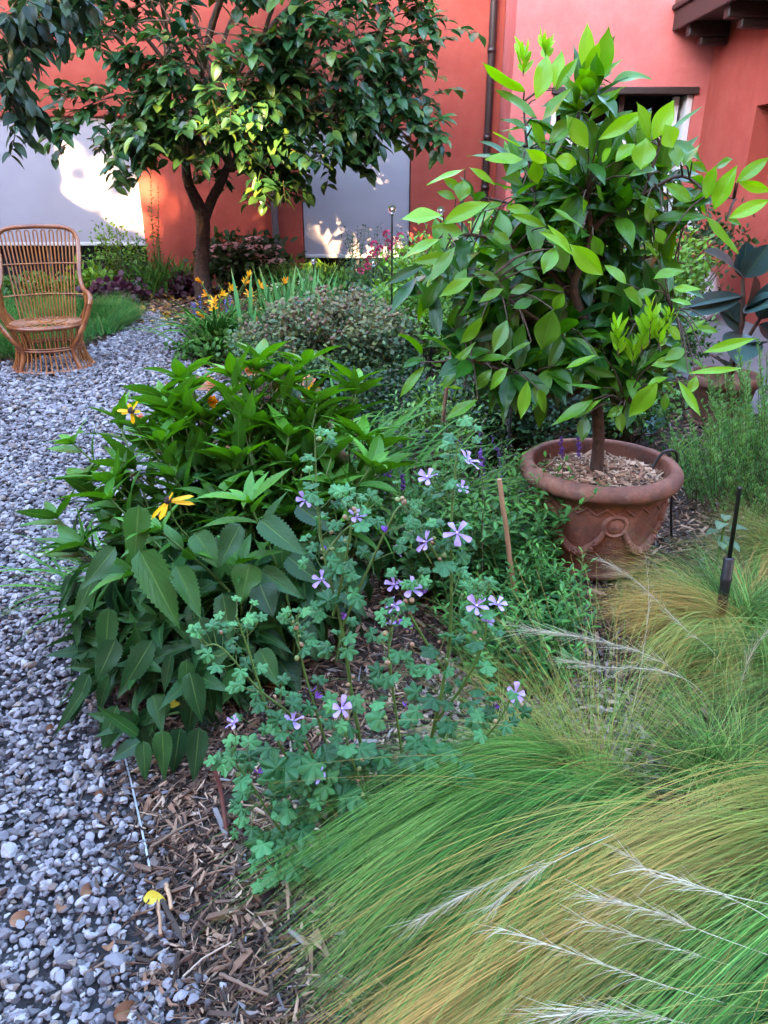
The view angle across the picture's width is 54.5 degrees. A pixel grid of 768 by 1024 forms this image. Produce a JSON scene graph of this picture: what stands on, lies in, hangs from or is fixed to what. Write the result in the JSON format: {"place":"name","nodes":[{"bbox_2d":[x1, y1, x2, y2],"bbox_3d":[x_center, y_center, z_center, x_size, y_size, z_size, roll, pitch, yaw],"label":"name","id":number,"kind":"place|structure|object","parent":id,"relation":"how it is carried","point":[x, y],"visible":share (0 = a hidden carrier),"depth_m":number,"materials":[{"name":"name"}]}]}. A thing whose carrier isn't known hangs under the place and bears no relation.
{"place":"outdoors","nodes":[
{"label":"outdoors","id":0,"kind":"place"},
{"bbox_2d":[0,310,242,1023],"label":"gravel path","id":1,"kind":"structure","parent":0,"point":[23,1003],"depth_m":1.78,"materials":[{"name":"grey gravel"}]},
{"bbox_2d":[9,910,30,926],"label":"fallen leaf","id":2,"kind":"object","parent":1,"relation":"on","point":[20,915],"visible":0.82,"depth_m":1.58,"materials":[{"name":"brown plant"}]},
{"bbox_2d":[0,224,94,375],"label":"rattan chair","id":3,"kind":"object","parent":1,"relation":"on","point":[24,327],"visible":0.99,"depth_m":6.21,"materials":[{"name":"brown wicker"}]},
{"bbox_2d":[46,724,56,731],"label":"fallen leaf","id":4,"kind":"object","parent":1,"relation":"on","point":[49,726],"visible":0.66,"depth_m":2.12,"materials":[{"name":"brown plant"}]},
{"bbox_2d":[56,903,66,911],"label":"fallen leaf","id":5,"kind":"object","parent":1,"relation":"on","point":[59,907],"visible":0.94,"depth_m":1.60,"materials":[{"name":"brown plant"}]},
{"bbox_2d":[80,883,92,895],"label":"fallen leaf","id":6,"kind":"object","parent":1,"relation":"on","point":[85,889],"visible":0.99,"depth_m":1.64,"materials":[{"name":"brown plant"}]},
{"bbox_2d":[95,789,104,796],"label":"fallen leaf","id":7,"kind":"object","parent":1,"relation":"on","point":[99,791],"visible":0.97,"depth_m":1.90,"materials":[{"name":"brown plant"}]},
{"bbox_2d":[102,940,113,950],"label":"fallen leaf","id":8,"kind":"object","parent":1,"relation":"on","point":[108,947],"visible":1,"depth_m":1.52,"materials":[{"name":"brown plant"}]},
{"bbox_2d":[83,941,138,975],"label":"twig","id":9,"kind":"object","parent":1,"relation":"on","point":[103,962],"visible":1,"depth_m":1.49,"materials":[{"name":"wood"}]},
{"bbox_2d":[113,1000,134,1020],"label":"fallen leaf","id":10,"kind":"object","parent":1,"relation":"on","point":[121,1011],"visible":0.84,"depth_m":1.40,"materials":[{"name":"brown plant"}]},
{"bbox_2d":[143,890,165,903],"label":"fallen leaf","id":11,"kind":"object","parent":1,"relation":"on","point":[153,895],"visible":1,"depth_m":1.62,"materials":[{"name":"yellow plant"}]},
{"bbox_2d":[0,285,767,1023],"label":"ground","id":12,"kind":"structure","parent":0,"point":[272,905],"depth_m":2.01,"materials":[{"name":"brown wood"}]},
{"bbox_2d":[1,266,78,302],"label":"leafy perennial","id":13,"kind":"object","parent":12,"relation":"on","point":[6,286],"visible":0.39,"depth_m":9.71,"materials":[{"name":"green plant"}]},
{"bbox_2d":[0,0,103,169],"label":"shade tree","id":14,"kind":"object","parent":12,"relation":"on","point":[27,32],"visible":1,"depth_m":4.44,"materials":[{"name":"green plant"}]},
{"bbox_2d":[0,287,155,360],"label":"lawn grass","id":15,"kind":"structure","parent":12,"relation":"on","point":[109,315],"depth_m":8.06,"materials":[{"name":"green plant"}]},
{"bbox_2d":[0,506,167,646],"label":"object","id":16,"kind":"object","parent":12,"relation":"on","point":[52,570],"visible":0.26,"depth_m":2.58,"materials":[{"name":"green plant"}]},
{"bbox_2d":[50,256,134,302],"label":"leafy perennial","id":17,"kind":"object","parent":12,"relation":"on","point":[89,274],"visible":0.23,"depth_m":9.78,"materials":[{"name":"green plant"}]},
{"bbox_2d":[66,277,139,306],"bbox_3d":[-3.502,-2.702,9.303,0.856,0.425,0.704,0,24,0],"label":"purple heuchera","id":18,"kind":"object","parent":12,"relation":"on","point":[109,288],"visible":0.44,"depth_m":9.25,"materials":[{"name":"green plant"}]},
{"bbox_2d":[74,213,164,282],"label":"airy shrub","id":19,"kind":"object","parent":12,"relation":"on","point":[114,253],"visible":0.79,"depth_m":10.27,"materials":[{"name":"green plant"}]},
{"bbox_2d":[91,270,150,303],"bbox_3d":[-3.377,-2.853,9.577,0.710,0.486,0.804,-4,24,-9],"label":"purple heuchera","id":20,"kind":"object","parent":12,"relation":"on","point":[116,282],"visible":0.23,"depth_m":9.56,"materials":[{"name":"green plant"}]},
{"bbox_2d":[124,758,151,872],"bbox_3d":[-0.621,0.758,1.875,0.006,0.049,0.413,-11,26,-23],"label":"edging strip","id":21,"kind":"object","parent":12,"relation":"on","point":[138,815],"visible":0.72,"depth_m":1.85,"materials":[{"name":"metal"}]},
{"bbox_2d":[101,244,190,295],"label":"grass tuft","id":22,"kind":"object","parent":12,"relation":"on","point":[148,279],"visible":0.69,"depth_m":10.06,"materials":[{"name":"green plant"}]},
{"bbox_2d":[147,169,165,269],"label":"tall perennial","id":23,"kind":"object","parent":12,"relation":"on","point":[152,232],"visible":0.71,"depth_m":10.57,"materials":[{"name":"green plant"}]},
{"bbox_2d":[157,902,162,935],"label":"twig","id":24,"kind":"object","parent":12,"relation":"on","point":[159,920],"visible":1,"depth_m":1.57,"materials":[{"name":"wood"}]},
{"bbox_2d":[164,882,172,910],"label":"twig","id":25,"kind":"object","parent":12,"relation":"on","point":[168,892],"visible":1,"depth_m":1.62,"materials":[{"name":"wood"}]},
{"bbox_2d":[139,252,212,289],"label":"grass tuft","id":26,"kind":"object","parent":12,"relation":"on","point":[186,269],"visible":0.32,"depth_m":10.39,"materials":[{"name":"green plant"}]},
{"bbox_2d":[150,816,208,847],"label":"twig","id":27,"kind":"object","parent":12,"relation":"on","point":[164,838],"visible":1,"depth_m":1.78,"materials":[{"name":"wood"}]},
{"bbox_2d":[88,286,271,323],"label":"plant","id":28,"kind":"object","parent":12,"relation":"on","point":[166,313],"visible":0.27,"depth_m":9.40,"materials":[{"name":"brown plant"}]},
{"bbox_2d":[150,267,215,299],"bbox_3d":[-2.730,-3.123,10.243,0.842,0.458,0.816,0,24,0],"label":"purple heuchera","id":29,"kind":"object","parent":12,"relation":"on","point":[186,289],"visible":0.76,"depth_m":10.05,"materials":[{"name":"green plant"}]},
{"bbox_2d":[116,270,287,357],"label":"orange daylily","id":30,"kind":"object","parent":12,"relation":"on","point":[215,321],"visible":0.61,"depth_m":6.60,"materials":[{"name":"green plant"}]},
{"bbox_2d":[182,942,231,977],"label":"twig","id":31,"kind":"object","parent":12,"relation":"on","point":[200,960],"visible":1,"depth_m":1.49,"materials":[{"name":"beige wood"}]},
{"bbox_2d":[163,322,255,363],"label":"ground cover plant","id":32,"kind":"object","parent":12,"relation":"on","point":[196,346],"visible":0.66,"depth_m":6.47,"materials":[{"name":"green plant"}]},
{"bbox_2d":[186,296,235,335],"bbox_3d":[-1.678,-1.946,7.463,0.488,0.384,0.662,0,24,0],"label":"veronica","id":33,"kind":"object","parent":12,"relation":"on","point":[194,306],"visible":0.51,"depth_m":7.26,"materials":[{"name":"purple plant"}]},
{"bbox_2d":[14,338,419,780],"bbox_3d":[-0.519,0.048,2.371,1.279,1.086,1.071,-19,30,-36],"label":"coneflower clump","id":34,"kind":"object","parent":12,"relation":"on","point":[238,520],"visible":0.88,"depth_m":2.25,"materials":[{"name":"green plant"}]},
{"bbox_2d":[170,700,179,707],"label":"fallen leaf","id":35,"kind":"object","parent":34,"relation":"on","point":[174,703],"visible":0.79,"depth_m":2.07,"materials":[{"name":"yellow plant"}]},
{"bbox_2d":[211,764,228,830],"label":"twig","id":36,"kind":"object","parent":12,"relation":"on","point":[222,799],"visible":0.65,"depth_m":1.82,"materials":[{"name":"brown wood"}]},
{"bbox_2d":[219,972,268,996],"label":"twig","id":37,"kind":"object","parent":12,"relation":"on","point":[240,983],"visible":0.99,"depth_m":1.45,"materials":[{"name":"wood"}]},
{"bbox_2d":[183,226,306,296],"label":"lacecap hydrangea","id":38,"kind":"object","parent":12,"relation":"on","point":[254,251],"visible":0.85,"depth_m":10.21,"materials":[{"name":"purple plant"}]},
{"bbox_2d":[8,0,486,300],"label":"persimmon tree","id":39,"kind":"object","parent":12,"relation":"on","point":[234,118],"visible":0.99,"depth_m":7.83,"materials":[{"name":"green plant"}]},
{"bbox_2d":[246,279,320,315],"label":"agapanthus","id":40,"kind":"object","parent":12,"relation":"on","point":[273,295],"visible":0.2,"depth_m":8.31,"materials":[{"name":"green plant"}]},
{"bbox_2d":[244,253,330,295],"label":"fern plant","id":41,"kind":"object","parent":12,"relation":"on","point":[278,277],"visible":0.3,"depth_m":10.02,"materials":[{"name":"green plant"}]},
{"bbox_2d":[231,262,387,363],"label":"iris clump","id":42,"kind":"object","parent":12,"relation":"on","point":[289,293],"visible":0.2,"depth_m":6.34,"materials":[{"name":"green plant"}]},
{"bbox_2d":[310,257,316,276],"bbox_3d":[-0.685,-2.095,7.386,0.064,0.820,0.064,0,24,0],"label":"solar garden lamp","id":43,"kind":"object","parent":12,"relation":"on","point":[313,260],"visible":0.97,"depth_m":7.21,"materials":[{"name":"silver metal"}]},
{"bbox_2d":[136,365,500,563],"bbox_3d":[-0.283,-0.285,3.118,1.748,0.889,1.792,0,24,0],"label":"peach daylily","id":44,"kind":"object","parent":12,"relation":"on","point":[399,422],"visible":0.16,"depth_m":3.26,"materials":[{"name":"green plant"}]},
{"bbox_2d":[216,276,433,396],"bbox_3d":[-0.425,-1.197,5.193,1.589,0.889,1.360,0,24,0],"label":"euphorbia shrub","id":45,"kind":"object","parent":12,"relation":"on","point":[358,326],"visible":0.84,"depth_m":4.96,"materials":[{"name":"leaf"},{"name":"twig bark"}]},
{"bbox_2d":[282,256,369,282],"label":"fern plant","id":46,"kind":"object","parent":12,"relation":"on","point":[326,268],"visible":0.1,"depth_m":10.08,"materials":[{"name":"green plant"}]},
{"bbox_2d":[277,263,389,301],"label":"ground cover plant","id":47,"kind":"object","parent":12,"relation":"on","point":[323,278],"visible":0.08,"depth_m":8.90,"materials":[{"name":"green plant"}]},
{"bbox_2d":[349,282,356,289],"bbox_3d":[-0.235,-1.392,5.838,0.064,0.794,0.064,0,24,0],"label":"solar garden lamp","id":48,"kind":"object","parent":12,"relation":"on","point":[354,286],"visible":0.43,"depth_m":5.67,"materials":[{"name":"black metal"}]},
{"bbox_2d":[185,415,532,893],"bbox_3d":[-0.034,0.355,1.544,0.693,1.101,0.303,0,24,0],"label":"mallow","id":49,"kind":"object","parent":12,"relation":"on","point":[275,766],"visible":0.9,"depth_m":1.52,"materials":[{"name":"green plant"}]},
{"bbox_2d":[338,277,395,309],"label":"ground cover plant","id":50,"kind":"object","parent":12,"relation":"on","point":[367,289],"visible":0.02,"depth_m":7.26,"materials":[{"name":"green plant"}]},
{"bbox_2d":[369,259,376,296],"bbox_3d":[-0.092,-1.725,6.457,0.064,0.899,0.064,0,24,0],"label":"solar garden lamp","id":51,"kind":"object","parent":12,"relation":"on","point":[372,263],"visible":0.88,"depth_m":6.29,"materials":[{"name":"silver metal"}]},
{"bbox_2d":[334,222,427,297],"bbox_3d":[-0.017,-2.787,8.586,1.184,1.028,2.024,0,24,0],"label":"valerian","id":52,"kind":"object","parent":12,"relation":"on","point":[367,259],"visible":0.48,"depth_m":8.41,"materials":[{"name":"pink plant"}]},
{"bbox_2d":[0,0,767,325],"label":"red house","id":53,"kind":"structure","parent":12,"relation":"on","point":[708,58],"depth_m":10.25,"materials":[{"name":"paint"}]},
{"bbox_2d":[310,258,398,272],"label":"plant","id":54,"kind":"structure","parent":53,"relation":"in","point":[331,260],"depth_m":11.46,"materials":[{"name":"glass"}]},
{"bbox_2d":[409,134,410,222],"bbox_3d":[0.354,-4.611,11.132,0.060,2.147,0.070,0,24,0],"label":"window frame","id":55,"kind":"structure","parent":53,"relation":"in","point":[410,134],"depth_m":11.06,"materials":[{"name":"metal"}]},
{"bbox_2d":[551,95,556,125],"bbox_3d":[2.186,-4.283,10.101,0.068,2.388,0.260,0,24,0],"label":"window frame","id":56,"kind":"structure","parent":53,"relation":"in","point":[553,119],"depth_m":9.61,"materials":[{"name":"white paint"}]},
{"bbox_2d":[652,97,679,241],"bbox_3d":[3.790,-4.300,10.149,0.080,2.380,0.080,0,24,0],"label":"window frame","id":57,"kind":"structure","parent":53,"relation":"in","point":[676,99],"depth_m":9.70,"materials":[{"name":"white paint"}]},
{"bbox_2d":[664,95,692,212],"bbox_3d":[3.912,-4.283,10.101,0.073,2.388,0.260,0,24,0],"label":"window frame","id":58,"kind":"structure","parent":53,"relation":"in","point":[685,106],"depth_m":9.67,"materials":[{"name":"white paint"}]},
{"bbox_2d":[360,254,412,282],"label":"leafy shrub","id":59,"kind":"object","parent":12,"relation":"on","point":[381,274],"visible":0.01,"depth_m":9.77,"materials":[{"name":"green plant"}]},
{"bbox_2d":[321,353,462,450],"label":"leafy shrub","id":60,"kind":"object","parent":12,"relation":"on","point":[383,392],"visible":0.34,"depth_m":4.38,"materials":[{"name":"green plant"}]},
{"bbox_2d":[388,205,395,375],"bbox_3d":[0.059,-1.641,5.728,0.064,1.338,0.064,0,24,0],"label":"solar garden lamp","id":61,"kind":"object","parent":12,"relation":"on","point":[391,209],"visible":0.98,"depth_m":5.55,"materials":[{"name":"black metal"}]},
{"bbox_2d":[390,301,445,356],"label":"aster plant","id":62,"kind":"object","parent":12,"relation":"on","point":[417,332],"visible":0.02,"depth_m":6.40,"materials":[{"name":"green plant"}]},
{"bbox_2d":[363,223,478,374],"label":"leaved shrub","id":63,"kind":"object","parent":12,"relation":"on","point":[408,299],"visible":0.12,"depth_m":5.90,"materials":[{"name":"green plant"}]},
{"bbox_2d":[428,327,432,376],"bbox_3d":[0.366,-1.263,5.568,0.062,0.680,0.021,0,24,0],"label":"metal stake","id":64,"kind":"object","parent":12,"relation":"on","point":[430,364],"visible":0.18,"depth_m":5.60,"materials":[{"name":"black metal"}]},
{"bbox_2d":[353,375,519,481],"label":"leafy shrub","id":65,"kind":"object","parent":12,"relation":"on","point":[437,404],"visible":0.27,"depth_m":3.80,"materials":[{"name":"green plant"}]},
{"bbox_2d":[368,483,513,565],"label":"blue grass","id":66,"kind":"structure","parent":12,"relation":"on","point":[434,541],"depth_m":3.01,"materials":[{"name":"green plant"}]},
{"bbox_2d":[437,206,444,222],"bbox_3d":[0.452,-1.832,6.190,0.064,1.312,0.064,0,24,0],"label":"solar garden lamp","id":67,"kind":"object","parent":12,"relation":"on","point":[440,209],"visible":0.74,"depth_m":5.92,"materials":[{"name":"silver metal"}]},
{"bbox_2d":[434,351,450,479],"bbox_3d":[0.290,-0.458,3.680,0.084,0.745,0.024,0,24,0],"label":"wooden stake","id":68,"kind":"object","parent":12,"relation":"on","point":[444,403],"visible":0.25,"depth_m":3.65,"materials":[{"name":"brown wood"}]},
{"bbox_2d":[414,220,478,252],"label":"leafy shrub","id":69,"kind":"object","parent":12,"relation":"on","point":[468,221],"depth_m":9.16,"materials":[{"name":"green plant"}]},
{"bbox_2d":[351,416,552,578],"bbox_3d":[0.305,-0.045,3.010,0.919,0.478,1.153,-6,25,-14],"label":"daylily","id":70,"kind":"object","parent":12,"relation":"on","point":[407,471],"visible":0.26,"depth_m":3.01,"materials":[{"name":"green plant"}]},
{"bbox_2d":[368,396,581,604],"bbox_3d":[0.329,-0.171,3.161,0.888,0.662,1.340,0,24,0],"label":"flowering sage","id":71,"kind":"object","parent":12,"relation":"on","point":[499,454],"visible":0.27,"depth_m":3.26,"materials":[{"name":"purple plant"}]},
{"bbox_2d":[195,546,766,1023],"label":"feather grass","id":72,"kind":"object","parent":12,"relation":"on","point":[445,814],"depth_m":1.51,"materials":[{"name":"green plant"}]},
{"bbox_2d":[374,439,609,614],"bbox_3d":[0.355,0.051,2.801,0.864,0.548,0.755,0,24,0],"label":"sage plant","id":73,"kind":"object","parent":12,"relation":"on","point":[491,538],"visible":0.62,"depth_m":2.74,"materials":[{"name":"green plant"}]},
{"bbox_2d":[221,683,767,1023],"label":"feather grass","id":74,"kind":"object","parent":12,"relation":"on","point":[738,847],"depth_m":1.26,"materials":[{"name":"green plant"}]},
{"bbox_2d":[401,218,601,415],"bbox_3d":[0.929,-1.281,4.864,1.503,1.312,1.417,-15,28,-30],"label":"leaved shrub","id":75,"kind":"object","parent":12,"relation":"on","point":[445,311],"depth_m":4.86,"materials":[{"name":"green plant"}]},
{"bbox_2d":[504,405,511,483],"bbox_3d":[0.575,-0.268,3.492,0.027,0.589,0.019,0,24,0],"label":"metal stake","id":76,"kind":"object","parent":12,"relation":"on","point":[509,425],"visible":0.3,"depth_m":3.44,"materials":[{"name":"brown metal"}]},
{"bbox_2d":[497,478,520,627],"bbox_3d":[0.428,0.152,2.529,0.122,0.568,0.021,0,24,0],"label":"wooden stake","id":77,"kind":"object","parent":12,"relation":"on","point":[505,522],"visible":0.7,"depth_m":2.48,"materials":[{"name":"wood"}]},
{"bbox_2d":[426,531,601,701],"bbox_3d":[0.427,0.311,2.478,0.596,0.337,0.738,0,24,0],"label":"sage plant","id":78,"kind":"object","parent":12,"relation":"on","point":[536,596],"visible":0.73,"depth_m":2.37,"materials":[{"name":"green plant"}]},
{"bbox_2d":[409,367,627,474],"bbox_3d":[0.691,-0.574,4.081,1.224,0.661,0.913,0,24,0],"label":"evergreen shrub","id":79,"kind":"object","parent":12,"relation":"on","point":[528,433],"visible":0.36,"depth_m":3.91,"materials":[{"name":"green plant"}]},
{"bbox_2d":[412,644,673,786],"bbox_3d":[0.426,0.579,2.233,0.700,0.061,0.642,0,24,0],"label":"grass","id":80,"kind":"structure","parent":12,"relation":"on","point":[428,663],"depth_m":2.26,"materials":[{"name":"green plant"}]},
{"bbox_2d":[422,623,690,806],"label":"feather grass","id":81,"kind":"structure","parent":12,"relation":"on","point":[536,713],"depth_m":2.06,"materials":[{"name":"green plant"}]},
{"bbox_2d":[519,438,683,580],"bbox_3d":[0.862,-0.007,3.051,0.634,0.431,0.634,0,24,0],"label":"terracotta pot","id":82,"kind":"object","parent":12,"relation":"on","point":[605,519],"visible":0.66,"depth_m":2.84,"materials":[{"name":"brown ceramic"}]},
{"bbox_2d":[536,449,676,499],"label":"bark mulch","id":83,"kind":"object","parent":82,"relation":"in","point":[620,475],"visible":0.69,"depth_m":2.98,"materials":[{"name":"brown wood"}]},
{"bbox_2d":[384,23,767,474],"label":"lemon tree","id":84,"kind":"object","parent":83,"relation":"in","point":[565,229],"visible":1,"depth_m":2.55,"materials":[{"name":"green plant"}]},
{"bbox_2d":[651,449,678,536],"bbox_3d":[1.195,-0.059,3.142,0.266,0.459,0.053,-18,30,-35],"label":"irrigation hose","id":85,"kind":"object","parent":82,"relation":"hanging from","point":[671,497],"visible":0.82,"depth_m":3.04,"materials":[{"name":"black rubber"}]},
{"bbox_2d":[553,368,688,451],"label":"evergreen shrub","id":86,"kind":"object","parent":12,"relation":"on","point":[619,435],"visible":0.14,"depth_m":4.14,"materials":[{"name":"green plant"}]},
{"bbox_2d":[497,553,767,839],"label":"feather grass","id":87,"kind":"object","parent":12,"relation":"on","point":[738,755],"depth_m":1.92,"materials":[{"name":"green plant"}]},
{"bbox_2d":[599,282,723,380],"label":"box shrub","id":88,"kind":"object","parent":12,"relation":"on","point":[691,336],"visible":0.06,"depth_m":5.04,"materials":[{"name":"green plant"}]},
{"bbox_2d":[575,506,767,739],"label":"feather grass","id":89,"kind":"object","parent":12,"relation":"on","point":[679,606],"depth_m":2.46,"materials":[{"name":"green plant"}]},
{"bbox_2d":[621,210,730,322],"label":"leaved shrub","id":90,"kind":"object","parent":12,"relation":"on","point":[688,277],"visible":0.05,"depth_m":6.15,"materials":[{"name":"green plant"}]},
{"bbox_2d":[627,563,767,770],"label":"feather grass","id":91,"kind":"object","parent":12,"relation":"on","point":[747,687],"depth_m":2.18,"materials":[{"name":"green plant"}]},
{"bbox_2d":[645,196,765,321],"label":"leafy shrub","id":92,"kind":"object","parent":12,"relation":"on","point":[714,239],"visible":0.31,"depth_m":7.98,"materials":[{"name":"green plant"}]},
{"bbox_2d":[653,482,767,591],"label":"feather grass","id":93,"kind":"object","parent":12,"relation":"on","point":[761,547],"depth_m":2.96,"materials":[{"name":"green plant"}]},
{"bbox_2d":[661,399,767,528],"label":"rosemary bush","id":94,"kind":"object","parent":12,"relation":"on","point":[733,465],"visible":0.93,"depth_m":3.55,"materials":[{"name":"green plant"}]},
{"bbox_2d":[685,366,762,428],"bbox_3d":[2.195,-0.740,4.848,0.440,0.328,0.440,0,24,0],"label":"clay pot","id":95,"kind":"object","parent":12,"relation":"on","point":[699,392],"visible":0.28,"depth_m":4.75,"materials":[{"name":"ceramic"}]},
{"bbox_2d":[644,241,767,435],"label":"rubber plant","id":96,"kind":"object","parent":95,"relation":"in","point":[750,261],"visible":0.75,"depth_m":4.51,"materials":[{"name":"green plant"}]},
{"bbox_2d":[682,337,767,473],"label":"rosemary bush","id":97,"kind":"object","parent":12,"relation":"on","point":[745,387],"visible":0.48,"depth_m":4.00,"materials":[{"name":"green plant"}]},
{"bbox_2d":[711,486,742,647],"bbox_3d":[1.113,0.223,2.421,0.037,0.626,0.095,0,24,0],"label":"lamp stake","id":98,"kind":"object","parent":12,"relation":"on","point":[726,574],"visible":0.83,"depth_m":2.40,"materials":[{"name":"black plastic"}]},
{"bbox_2d":[706,514,748,583],"bbox_3d":[1.309,0.161,2.847,0.196,0.290,0.126,-21,31,-39],"label":"lambs ear","id":99,"kind":"object","parent":12,"relation":"on","point":[719,524],"visible":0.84,"depth_m":2.82},
{"bbox_2d":[677,312,767,413],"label":"paving","id":100,"kind":"structure","parent":0,"point":[724,327],"depth_m":6.91,"materials":[{"name":"stone"}]},
{"bbox_2d":[681,257,719,321],"bbox_3d":[3.553,-2.521,8.404,0.490,0.694,0.394,0,24,0],"label":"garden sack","id":101,"kind":"object","parent":100,"relation":"on","point":[715,283],"visible":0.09,"depth_m":8.26,"materials":[{"name":"white"}]}
]}

